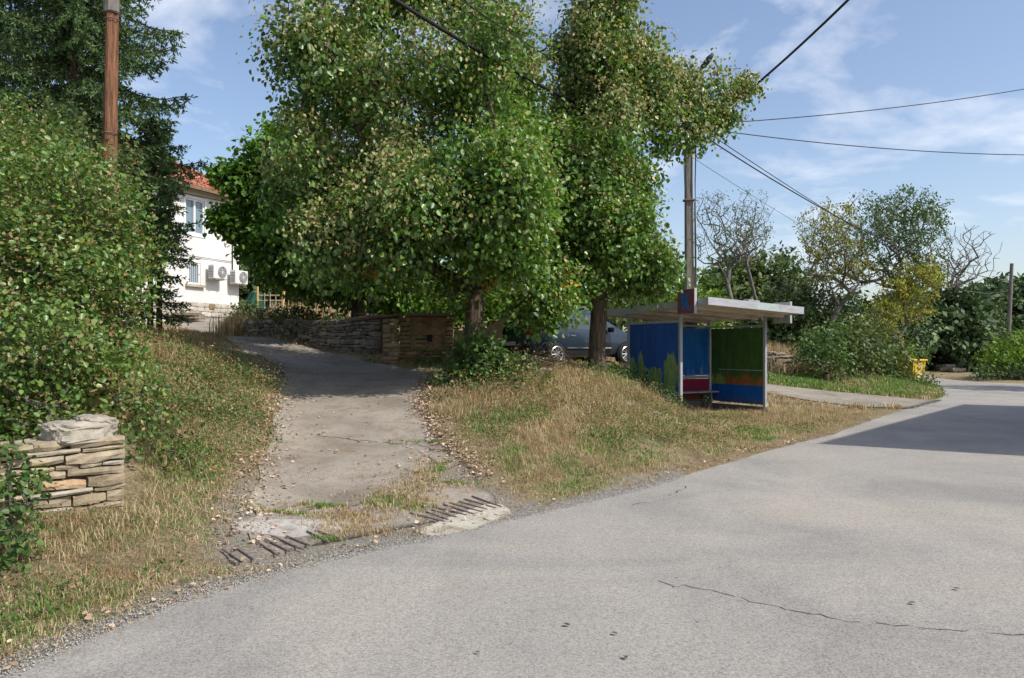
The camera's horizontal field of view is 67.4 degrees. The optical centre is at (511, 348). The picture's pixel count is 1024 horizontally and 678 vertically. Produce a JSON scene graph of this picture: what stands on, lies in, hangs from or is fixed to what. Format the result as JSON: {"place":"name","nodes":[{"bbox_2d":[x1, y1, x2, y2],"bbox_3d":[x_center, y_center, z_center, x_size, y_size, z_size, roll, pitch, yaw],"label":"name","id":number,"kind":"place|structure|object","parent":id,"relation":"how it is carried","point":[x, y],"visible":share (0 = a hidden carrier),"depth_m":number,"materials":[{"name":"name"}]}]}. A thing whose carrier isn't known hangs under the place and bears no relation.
{"place":"outdoors","nodes":[
{"label":"outdoors","id":0,"kind":"place"},
{"bbox_2d":[175,317,495,546],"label":"driveway","id":1,"kind":"structure","parent":0,"point":[386,415],"depth_m":10.08,"materials":[{"name":"concrete"}]},
{"bbox_2d":[233,436,483,541],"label":"green grass","id":2,"kind":"structure","parent":1,"relation":"on","point":[320,504],"depth_m":7.55,"materials":[{"name":"green plant"}]},
{"bbox_2d":[248,443,497,542],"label":"dry grass","id":3,"kind":"structure","parent":1,"relation":"on","point":[353,515],"depth_m":7.45,"materials":[{"name":"beige plant"}]},
{"bbox_2d":[0,376,1023,677],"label":"road","id":4,"kind":"structure","parent":0,"point":[830,556],"depth_m":5.10,"materials":[{"name":"grey asphalt"}]},
{"bbox_2d":[475,575,959,658],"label":"leaf scraps","id":5,"kind":"object","parent":4,"relation":"on","point":[625,656],"visible":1,"depth_m":4.41,"materials":[{"name":"plant"}]},
{"bbox_2d":[0,321,1023,674],"bbox_3d":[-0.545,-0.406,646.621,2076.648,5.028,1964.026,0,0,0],"label":"ground","id":6,"kind":"structure","parent":0,"point":[694,457],"depth_m":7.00,"materials":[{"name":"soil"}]},
{"bbox_2d":[0,435,62,582],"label":"climbing bush","id":7,"kind":"object","parent":6,"relation":"on","point":[9,493],"visible":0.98,"depth_m":5.21,"materials":[{"name":"green plant"}]},
{"bbox_2d":[0,414,124,519],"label":"stone wall","id":8,"kind":"structure","parent":6,"relation":"on","point":[81,456],"depth_m":5.93,"materials":[{"name":"stone"}]},
{"bbox_2d":[0,0,161,327],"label":"spruce tree","id":9,"kind":"object","parent":6,"relation":"on","point":[19,4],"visible":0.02,"depth_m":17.08,"materials":[{"name":"green plant"}]},
{"bbox_2d":[0,81,165,249],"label":"bushy tree","id":10,"kind":"object","parent":6,"relation":"on","point":[85,117],"visible":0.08,"depth_m":12.74,"materials":[{"name":"green plant"}]},
{"bbox_2d":[0,83,199,451],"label":"climbing bush","id":11,"kind":"object","parent":6,"relation":"on","point":[43,269],"visible":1,"depth_m":7.49,"materials":[{"name":"green plant"}]},
{"bbox_2d":[76,369,124,427],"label":"bush","id":12,"kind":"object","parent":6,"relation":"on","point":[98,402],"depth_m":7.32,"materials":[{"name":"green plant"}]},
{"bbox_2d":[0,0,211,323],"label":"spruce tree","id":13,"kind":"object","parent":6,"relation":"on","point":[75,27],"visible":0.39,"depth_m":15.92,"materials":[{"name":"green plant"}]},
{"bbox_2d":[98,0,120,336],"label":"utility pole","id":14,"kind":"object","parent":6,"relation":"on","point":[111,10],"visible":0.52,"depth_m":12.22,"materials":[{"name":"wood"}]},
{"bbox_2d":[29,140,238,321],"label":"house","id":15,"kind":"structure","parent":6,"relation":"on","point":[201,293],"depth_m":32.91,"materials":[{"name":"white paint"}]},
{"bbox_2d":[207,264,226,280],"bbox_3d":[-12.852,-3.295,33.377,0.541,0.650,0.808,0,0,22],"label":"air conditioner","id":16,"kind":"object","parent":15,"relation":"attached to","point":[216,272],"visible":1,"depth_m":33.12,"materials":[{"name":"white"}]},
{"bbox_2d":[229,270,247,285],"bbox_3d":[-12.361,-3.175,34.581,0.541,0.650,0.808,0,0,22],"label":"air conditioner","id":17,"kind":"object","parent":15,"relation":"attached to","point":[239,277],"visible":1,"depth_m":34.36,"materials":[{"name":"white"}]},
{"bbox_2d":[118,115,191,330],"bbox_3d":[-8.077,-2.708,17.262,1.776,5.050,1.606,0,0,-37],"label":"spruce tree","id":18,"kind":"object","parent":6,"relation":"on","point":[168,294],"visible":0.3,"depth_m":17.18,"materials":[{"name":"green plant"}]},
{"bbox_2d":[142,118,200,330],"bbox_3d":[-8.337,-2.885,18.371,1.688,5.300,1.555,0,0,0],"label":"spruce tree","id":19,"kind":"object","parent":6,"relation":"on","point":[171,223],"visible":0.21,"depth_m":18.44,"materials":[{"name":"green plant"}]},
{"bbox_2d":[117,357,246,482],"bbox_3d":[-3.617,0.747,8.274,1.154,1.294,3.346,0,0,-11],"label":"leafy weed","id":20,"kind":"object","parent":6,"relation":"on","point":[153,417],"visible":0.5,"depth_m":7.57,"materials":[{"name":"green plant"}]},
{"bbox_2d":[172,312,205,320],"bbox_3d":[-13.576,-1.311,31.564,1.909,0.320,0.878,0,0,0],"label":"plank pile","id":21,"kind":"object","parent":6,"relation":"on","point":[193,317],"visible":0.5,"depth_m":31.42,"materials":[{"name":"brown wood"}]},
{"bbox_2d":[115,349,271,480],"bbox_3d":[-3.771,0.814,9.780,1.395,1.609,6.674,0,0,-11],"label":"leafy weed","id":22,"kind":"object","parent":6,"relation":"on","point":[197,440],"visible":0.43,"depth_m":7.79,"materials":[{"name":"green plant"}]},
{"bbox_2d":[122,321,294,488],"bbox_3d":[-4.056,0.692,10.334,2.228,2.170,7.253,0,0,-13],"label":"weed patch","id":23,"kind":"object","parent":6,"relation":"on","point":[251,374],"visible":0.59,"depth_m":9.56,"materials":[{"name":"green plant"}]},
{"bbox_2d":[243,292,263,312],"bbox_3d":[-9.961,-1.494,28.834,1.368,1.310,0.986,0,0,0],"label":"shade net","id":24,"kind":"object","parent":6,"relation":"on","point":[251,297],"visible":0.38,"depth_m":28.85,"materials":[{"name":"teal fabric"}]},
{"bbox_2d":[239,258,289,306],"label":"bushy tree","id":25,"kind":"object","parent":6,"relation":"on","point":[245,291],"visible":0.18,"depth_m":37.98,"materials":[{"name":"green plant"}]},
{"bbox_2d":[256,286,280,309],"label":"garden gate","id":26,"kind":"structure","parent":6,"relation":"on","point":[258,295],"depth_m":27.46,"materials":[{"name":"brown wood"}]},
{"bbox_2d":[227,534,327,565],"bbox_3d":[-1.820,1.591,6.078,0.248,0.101,0.986,0,0,36],"label":"drain channel","id":27,"kind":"object","parent":6,"relation":"on","point":[259,553],"visible":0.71,"depth_m":5.95,"materials":[{"name":"grey concrete"}]},
{"bbox_2d":[222,529,339,562],"bbox_3d":[-1.820,1.544,6.088,0.436,0.060,0.918,0,0,42],"label":"drain grate","id":28,"kind":"object","parent":27,"relation":"on","point":[268,548],"visible":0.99,"depth_m":6.05,"materials":[{"name":"metal"}]},
{"bbox_2d":[280,291,284,309],"bbox_3d":[-8.092,-1.257,27.003,0.242,1.545,0.133,0,0,0],"label":"fence post","id":29,"kind":"object","parent":6,"relation":"on","point":[282,302],"visible":0.38,"depth_m":26.95,"materials":[{"name":"brown wood"}]},
{"bbox_2d":[223,299,350,342],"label":"leafy weed","id":30,"kind":"object","parent":6,"relation":"on","point":[259,313],"visible":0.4,"depth_m":22.36,"materials":[{"name":"green plant"}]},
{"bbox_2d":[208,301,367,335],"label":"tall dry grass","id":31,"kind":"structure","parent":6,"relation":"on","point":[230,326],"depth_m":24.83,"materials":[{"name":"beige plant"}]},
{"bbox_2d":[232,518,351,537],"bbox_3d":[-1.867,1.550,6.621,1.057,0.179,0.568,0,0,-25],"label":"concrete patch","id":32,"kind":"object","parent":6,"relation":"on","point":[293,529],"visible":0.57,"depth_m":6.57,"materials":[{"name":"grey concrete"}]},
{"bbox_2d":[233,314,388,353],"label":"stone wall","id":33,"kind":"structure","parent":6,"relation":"on","point":[350,334],"depth_m":19.31,"materials":[{"name":"grey stone"}]},
{"bbox_2d":[198,97,441,318],"bbox_3d":[-5.026,-3.582,21.980,5.392,7.070,6.543,0,0,39],"label":"walnut tree","id":34,"kind":"object","parent":6,"relation":"on","point":[241,229],"visible":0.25,"depth_m":20.64,"materials":[{"name":"green plant"}]},
{"bbox_2d":[250,268,389,312],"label":"bushy tree","id":35,"kind":"object","parent":6,"relation":"on","point":[287,301],"visible":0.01,"depth_m":39.30,"materials":[{"name":"green plant"}]},
{"bbox_2d":[0,346,714,571],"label":"tall dry grass","id":36,"kind":"structure","parent":6,"relation":"on","point":[481,398],"depth_m":11.27,"materials":[{"name":"beige plant"}]},
{"bbox_2d":[331,255,464,337],"bbox_3d":[-3.171,-1.497,23.079,4.888,3.404,4.229,0,0,0],"label":"bushy tree","id":37,"kind":"object","parent":6,"relation":"on","point":[383,311],"visible":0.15,"depth_m":21.98,"materials":[{"name":"green plant"}]},
{"bbox_2d":[356,287,461,361],"bbox_3d":[-2.241,-0.404,17.567,2.891,2.023,2.595,0,0,0],"label":"leafy weed","id":38,"kind":"object","parent":6,"relation":"on","point":[422,350],"visible":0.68,"depth_m":17.19,"materials":[{"name":"green plant"}]},
{"bbox_2d":[227,0,592,367],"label":"lime tree","id":39,"kind":"object","parent":6,"relation":"on","point":[382,211],"visible":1,"depth_m":13.00,"materials":[{"name":"green plant"}]},
{"bbox_2d":[3,336,816,668],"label":"fallen leaves","id":40,"kind":"object","parent":6,"relation":"on","point":[433,424],"visible":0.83,"depth_m":9.24,"materials":[{"name":"brown plant"}]},
{"bbox_2d":[0,325,833,649],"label":"weeds","id":41,"kind":"object","parent":6,"relation":"on","point":[144,571],"visible":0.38,"depth_m":10.54,"materials":[{"name":"green plant"}]},
{"bbox_2d":[355,313,505,361],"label":"gate wall","id":42,"kind":"structure","parent":6,"relation":"on","point":[419,331],"depth_m":17.12,"materials":[{"name":"beige stone"}]},
{"bbox_2d":[413,320,442,345],"bbox_3d":[-1.885,-0.350,17.139,0.670,0.600,0.032,0,0,-4],"label":"cabinet door","id":43,"kind":"structure","parent":42,"relation":"in","point":[426,325],"depth_m":17.13,"materials":[{"name":"metal"}]},
{"bbox_2d":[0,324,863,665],"bbox_3d":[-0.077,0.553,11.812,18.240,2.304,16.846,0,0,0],"label":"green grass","id":44,"kind":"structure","parent":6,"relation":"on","point":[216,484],"depth_m":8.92,"materials":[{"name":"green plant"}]},
{"bbox_2d":[425,501,489,522],"bbox_3d":[-0.522,1.601,7.470,0.264,0.098,0.925,0,0,38],"label":"drain channel","id":45,"kind":"object","parent":6,"relation":"on","point":[448,512],"visible":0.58,"depth_m":7.40,"materials":[{"name":"grey concrete"}]},
{"bbox_2d":[410,495,502,521],"bbox_3d":[-0.503,1.555,7.481,0.500,0.062,0.889,0,0,40],"label":"drain grate","id":46,"kind":"object","parent":45,"relation":"on","point":[458,509],"visible":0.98,"depth_m":7.47,"materials":[{"name":"metal"}]},
{"bbox_2d":[402,272,519,347],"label":"bushy tree","id":47,"kind":"object","parent":6,"relation":"on","point":[492,298],"visible":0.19,"depth_m":21.42,"materials":[{"name":"green plant"}]},
{"bbox_2d":[416,504,509,536],"bbox_3d":[-0.392,1.609,7.122,0.409,0.085,1.369,0,0,28],"label":"concrete patch","id":48,"kind":"object","parent":6,"relation":"on","point":[477,519],"visible":0.64,"depth_m":7.05,"materials":[{"name":"grey concrete"}]},
{"bbox_2d":[0,384,939,676],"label":"gravel","id":49,"kind":"structure","parent":6,"relation":"on","point":[354,552],"depth_m":5.66,"materials":[{"name":"grey gravel"}]},
{"bbox_2d":[434,319,526,385],"bbox_3d":[-0.589,0.165,13.527,1.553,1.356,1.389,0,0,25],"label":"leafy weed","id":50,"kind":"object","parent":6,"relation":"on","point":[491,353],"visible":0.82,"depth_m":13.35,"materials":[{"name":"green plant"}]},
{"bbox_2d":[423,351,555,401],"bbox_3d":[-0.381,0.476,12.839,2.228,0.973,1.627,0,0,0],"label":"leafy weed","id":51,"kind":"object","parent":6,"relation":"on","point":[500,368],"visible":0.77,"depth_m":12.80,"materials":[{"name":"green plant"}]},
{"bbox_2d":[522,367,556,372],"bbox_3d":[0.556,0.471,15.202,0.712,0.220,0.377,0,0,-11],"label":"rock","id":52,"kind":"object","parent":6,"relation":"on","point":[545,369],"visible":0.16,"depth_m":15.08,"materials":[{"name":"stone"}]},
{"bbox_2d":[508,341,573,380],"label":"leafy weed","id":53,"kind":"object","parent":6,"relation":"on","point":[561,368],"visible":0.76,"depth_m":13.98,"materials":[{"name":"green plant"}]},
{"bbox_2d":[133,316,949,410],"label":"dry grass","id":54,"kind":"structure","parent":6,"relation":"on","point":[212,334],"depth_m":22.13,"materials":[{"name":"beige plant"}]},
{"bbox_2d":[498,336,593,374],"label":"leafy weed","id":55,"kind":"object","parent":6,"relation":"on","point":[579,367],"visible":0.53,"depth_m":14.69,"materials":[{"name":"green plant"}]},
{"bbox_2d":[411,257,694,328],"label":"bushy tree","id":56,"kind":"object","parent":6,"relation":"on","point":[621,324],"visible":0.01,"depth_m":50.11,"materials":[{"name":"green plant"}]},
{"bbox_2d":[501,307,626,363],"bbox_3d":[1.724,-0.356,22.446,4.560,1.673,2.180,0,0,-38],"label":"parked car","id":57,"kind":"object","parent":6,"relation":"on","point":[576,341],"visible":0.55,"depth_m":21.31,"materials":[{"name":"silver metal"}]},
{"bbox_2d":[447,359,696,448],"bbox_3d":[0.971,0.950,12.132,5.496,1.662,3.617,0,0,-26],"label":"weed patch","id":58,"kind":"object","parent":6,"relation":"on","point":[591,406],"visible":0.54,"depth_m":11.69,"materials":[{"name":"green plant"}]},
{"bbox_2d":[519,384,624,414],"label":"leafy weed","id":59,"kind":"object","parent":6,"relation":"on","point":[569,401],"visible":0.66,"depth_m":12.12,"materials":[{"name":"green plant"}]},
{"bbox_2d":[511,274,645,331],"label":"bushy tree","id":60,"kind":"object","parent":6,"relation":"on","point":[615,319],"visible":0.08,"depth_m":27.69,"materials":[{"name":"green plant"}]},
{"bbox_2d":[575,357,639,383],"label":"leafy weed","id":61,"kind":"object","parent":6,"relation":"on","point":[615,368],"visible":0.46,"depth_m":16.31,"materials":[{"name":"green plant"}]},
{"bbox_2d":[607,362,686,407],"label":"leafy weed","id":62,"kind":"object","parent":6,"relation":"on","point":[655,385],"visible":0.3,"depth_m":17.48,"materials":[{"name":"green plant"}]},
{"bbox_2d":[531,0,771,373],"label":"lime tree","id":63,"kind":"object","parent":6,"relation":"on","point":[623,246],"visible":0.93,"depth_m":15.59,"materials":[{"name":"green plant"}]},
{"bbox_2d":[600,392,754,447],"bbox_3d":[2.583,1.353,12.921,2.218,1.389,4.944,0,0,41],"label":"weed patch","id":64,"kind":"object","parent":6,"relation":"on","point":[695,420],"visible":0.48,"depth_m":12.86,"materials":[{"name":"green plant"}]},
{"bbox_2d":[616,267,740,330],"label":"bushy tree","id":65,"kind":"object","parent":6,"relation":"on","point":[703,293],"visible":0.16,"depth_m":31.95,"materials":[{"name":"green plant"}]},
{"bbox_2d":[683,53,713,375],"bbox_3d":[5.046,-3.182,20.778,0.992,9.383,0.457,0,0,40],"label":"utility pole","id":66,"kind":"object","parent":6,"relation":"on","point":[689,233],"visible":0.5,"depth_m":20.90,"materials":[{"name":"concrete"}]},
{"bbox_2d":[391,0,673,144],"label":"overhead cable","id":67,"kind":"object","parent":66,"relation":"attached to","point":[432,23],"visible":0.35,"depth_m":12.87,"materials":[{"name":"black plastic"}]},
{"bbox_2d":[461,0,609,94],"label":"overhead cable","id":68,"kind":"object","parent":66,"relation":"attached to","point":[528,44],"visible":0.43,"depth_m":12.63,"materials":[{"name":"black plastic"}]},
{"bbox_2d":[731,0,848,105],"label":"overhead cable","id":69,"kind":"object","parent":66,"relation":"attached to","point":[808,37],"visible":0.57,"depth_m":15.88,"materials":[{"name":"black plastic"}]},
{"bbox_2d":[694,158,891,274],"bbox_3d":[13.105,-4.196,30.450,0.012,2.069,25.213,0,0,41],"label":"overhead cable","id":70,"kind":"object","parent":66,"relation":"attached to","point":[786,216],"visible":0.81,"depth_m":25.70,"materials":[{"name":"black plastic"}]},
{"bbox_2d":[709,133,959,284],"bbox_3d":[14.235,-4.671,30.450,0.024,2.696,26.382,0,0,44],"label":"overhead cable","id":71,"kind":"object","parent":66,"relation":"attached to","point":[816,203],"visible":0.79,"depth_m":25.93,"materials":[{"name":"black plastic"}]},
{"bbox_2d":[712,141,1009,281],"bbox_3d":[15.474,-4.697,30.449,28.329,2.480,0.036,0,0,-42],"label":"overhead cable","id":72,"kind":"object","parent":66,"relation":"attached to","point":[839,217],"visible":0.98,"depth_m":26.21,"materials":[{"name":"black plastic"}]},
{"bbox_2d":[731,132,1023,154],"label":"overhead cable","id":73,"kind":"object","parent":66,"relation":"attached to","point":[876,147],"visible":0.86,"depth_m":22.63,"materials":[{"name":"black plastic"}]},
{"bbox_2d":[735,89,1023,122],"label":"overhead cable","id":74,"kind":"object","parent":66,"relation":"attached to","point":[880,109],"visible":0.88,"depth_m":22.68,"materials":[{"name":"black plastic"}]},
{"bbox_2d":[607,297,803,412],"bbox_3d":[4.637,0.300,18.941,2.990,2.841,3.750,0,0,-29],"label":"bus shelter","id":75,"kind":"object","parent":6,"relation":"on","point":[730,364],"visible":0.75,"depth_m":19.10,"materials":[{"name":"grey paint"}]},
{"bbox_2d":[677,288,696,313],"bbox_3d":[3.889,-1.050,17.081,0.070,0.560,0.570,0,0,-29],"label":"stop sign board","id":76,"kind":"object","parent":75,"relation":"attached to","point":[686,301],"visible":0.96,"depth_m":17.03,"materials":[{"name":"red metal"}]},
{"bbox_2d":[774,301,791,322],"bbox_3d":[6.571,-0.870,18.657,0.065,0.520,0.520,0,0,-29],"label":"stop sign board","id":77,"kind":"object","parent":75,"relation":"attached to","point":[787,319],"visible":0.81,"depth_m":18.57,"materials":[{"name":"grey paint"}]},
{"bbox_2d":[693,189,774,327],"bbox_3d":[9.337,-3.198,32.895,3.577,7.622,3.419,0,0,28],"label":"bare tree","id":78,"kind":"object","parent":6,"relation":"on","point":[727,276],"visible":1,"depth_m":32.89,"materials":[{"name":"grey plant"}]},
{"bbox_2d":[725,206,775,324],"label":"bare tree","id":79,"kind":"object","parent":6,"relation":"on","point":[748,255],"visible":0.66,"depth_m":33.77,"materials":[{"name":"grey plant"}]},
{"bbox_2d":[694,240,828,327],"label":"bushy tree","id":80,"kind":"object","parent":6,"relation":"on","point":[739,279],"visible":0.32,"depth_m":44.28,"materials":[{"name":"green plant"}]},
{"bbox_2d":[762,269,849,328],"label":"bushy tree","id":81,"kind":"object","parent":6,"relation":"on","point":[798,285],"visible":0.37,"depth_m":39.58,"materials":[{"name":"green plant"}]},
{"bbox_2d":[735,268,877,352],"bbox_3d":[15.355,-1.388,39.930,8.116,5.754,7.590,0,0,0],"label":"thicket","id":82,"kind":"object","parent":6,"relation":"on","point":[780,332],"visible":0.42,"depth_m":38.95,"materials":[{"name":"green plant"}]},
{"bbox_2d":[767,349,845,373],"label":"stone wall","id":83,"kind":"structure","parent":6,"relation":"on","point":[782,356],"depth_m":30.15,"materials":[{"name":"brown"}]},
{"bbox_2d":[767,336,847,379],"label":"tall dry grass","id":84,"kind":"structure","parent":6,"relation":"on","point":[776,348],"depth_m":30.16,"materials":[{"name":"plant"}]},
{"bbox_2d":[779,310,865,382],"bbox_3d":[11.634,0.046,28.935,2.829,2.935,3.643,0,0,37],"label":"green shrub","id":85,"kind":"object","parent":6,"relation":"on","point":[815,351],"visible":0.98,"depth_m":28.61,"materials":[{"name":"green plant"}]},
{"bbox_2d":[792,196,886,327],"bbox_3d":[15.718,-3.153,36.931,4.362,8.433,4.190,0,0,0],"label":"sparse walnut tree","id":86,"kind":"object","parent":6,"relation":"on","point":[848,266],"visible":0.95,"depth_m":36.67,"materials":[{"name":"green plant"}]},
{"bbox_2d":[767,371,947,398],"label":"green grass","id":87,"kind":"structure","parent":6,"relation":"on","point":[790,381],"depth_m":27.11,"materials":[{"name":"green plant"}]},
{"bbox_2d":[787,306,935,379],"bbox_3d":[14.893,0.082,32.636,7.025,3.594,5.105,0,0,0],"label":"green shrub","id":88,"kind":"object","parent":6,"relation":"on","point":[868,348],"visible":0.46,"depth_m":32.15,"materials":[{"name":"green plant"}]},
{"bbox_2d":[808,286,948,374],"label":"thicket","id":89,"kind":"object","parent":6,"relation":"on","point":[921,332],"visible":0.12,"depth_m":45.69,"materials":[{"name":"green plant"}]},
{"bbox_2d":[805,183,954,374],"bbox_3d":[18.185,-3.292,38.017,7.063,9.617,6.368,0,0,0],"label":"sparse walnut tree","id":90,"kind":"object","parent":6,"relation":"on","point":[881,229],"visible":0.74,"depth_m":37.19,"materials":[{"name":"green plant"}]},
{"bbox_2d":[873,339,928,376],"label":"green shrub","id":91,"kind":"object","parent":6,"relation":"on","point":[909,351],"visible":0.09,"depth_m":37.26,"materials":[{"name":"green plant"}]},
{"bbox_2d":[853,252,954,355],"bbox_3d":[17.785,-1.365,35.469,4.890,6.095,3.054,0,0,-14],"label":"sparse walnut tree","id":92,"kind":"object","parent":6,"relation":"on","point":[905,293],"visible":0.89,"depth_m":35.04,"materials":[{"name":"yellow plant"}]},
{"bbox_2d":[882,363,941,385],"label":"green shrub","id":93,"kind":"object","parent":6,"relation":"on","point":[920,379],"visible":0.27,"depth_m":31.79,"materials":[{"name":"green plant"}]},
{"bbox_2d":[897,358,927,380],"bbox_3d":[17.940,0.985,34.500,1.000,1.120,0.920,0,0,-28],"label":"yellow bin","id":94,"kind":"object","parent":6,"relation":"on","point":[915,369],"visible":0.29,"depth_m":34.18,"materials":[{"name":"plastic"}]},
{"bbox_2d":[861,280,1012,371],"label":"thicket","id":95,"kind":"object","parent":6,"relation":"on","point":[965,323],"visible":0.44,"depth_m":50.59,"materials":[{"name":"green plant"}]},
{"bbox_2d":[933,364,941,370],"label":"rubble stones","id":96,"kind":"object","parent":6,"relation":"on","point":[937,367],"visible":0.48,"depth_m":50.79,"materials":[{"name":"grey stone"}]},
{"bbox_2d":[927,225,1001,361],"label":"bare tree","id":97,"kind":"object","parent":6,"relation":"on","point":[957,275],"visible":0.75,"depth_m":51.72,"materials":[{"name":"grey plant"}]},
{"bbox_2d":[946,271,1023,343],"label":"thicket","id":98,"kind":"object","parent":6,"relation":"on","point":[1017,321],"visible":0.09,"depth_m":58.15,"materials":[{"name":"green plant"}]},
{"bbox_2d":[963,263,1013,370],"bbox_3d":[24.807,-1.257,39.885,2.622,6.360,0.490,0,0,0],"label":"utility pole","id":99,"kind":"object","parent":6,"relation":"on","point":[1009,308],"visible":0.4,"depth_m":39.93,"materials":[{"name":"wood"}]},
{"bbox_2d":[964,318,1023,379],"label":"green shrub","id":100,"kind":"object","parent":6,"relation":"on","point":[1015,349],"visible":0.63,"depth_m":38.96,"materials":[{"name":"green plant"}]},
{"bbox_2d":[968,356,1023,381],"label":"green shrub","id":101,"kind":"object","parent":6,"relation":"on","point":[1019,376],"visible":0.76,"depth_m":37.84,"materials":[{"name":"green plant"}]},
{"bbox_2d":[997,272,1023,284],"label":"thicket","id":102,"kind":"object","parent":6,"relation":"on","point":[1015,278],"visible":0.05,"depth_m":70.80,"materials":[{"name":"green plant"}]},
{"bbox_2d":[0,0,1023,330],"label":"sky","id":103,"kind":"structure","parent":0,"point":[871,54],"materials":[{"name":"blue"}]},
{"bbox_2d":[695,375,940,408],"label":"gravel path","id":104,"kind":"structure","parent":0,"point":[815,395],"depth_m":22.74,"materials":[{"name":"grey gravel"}]},
{"bbox_2d":[939,364,965,371],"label":"rubble stones","id":105,"kind":"object","parent":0,"point":[950,367],"visible":1,"depth_m":49.93,"materials":[{"name":"grey stone"}]}
]}

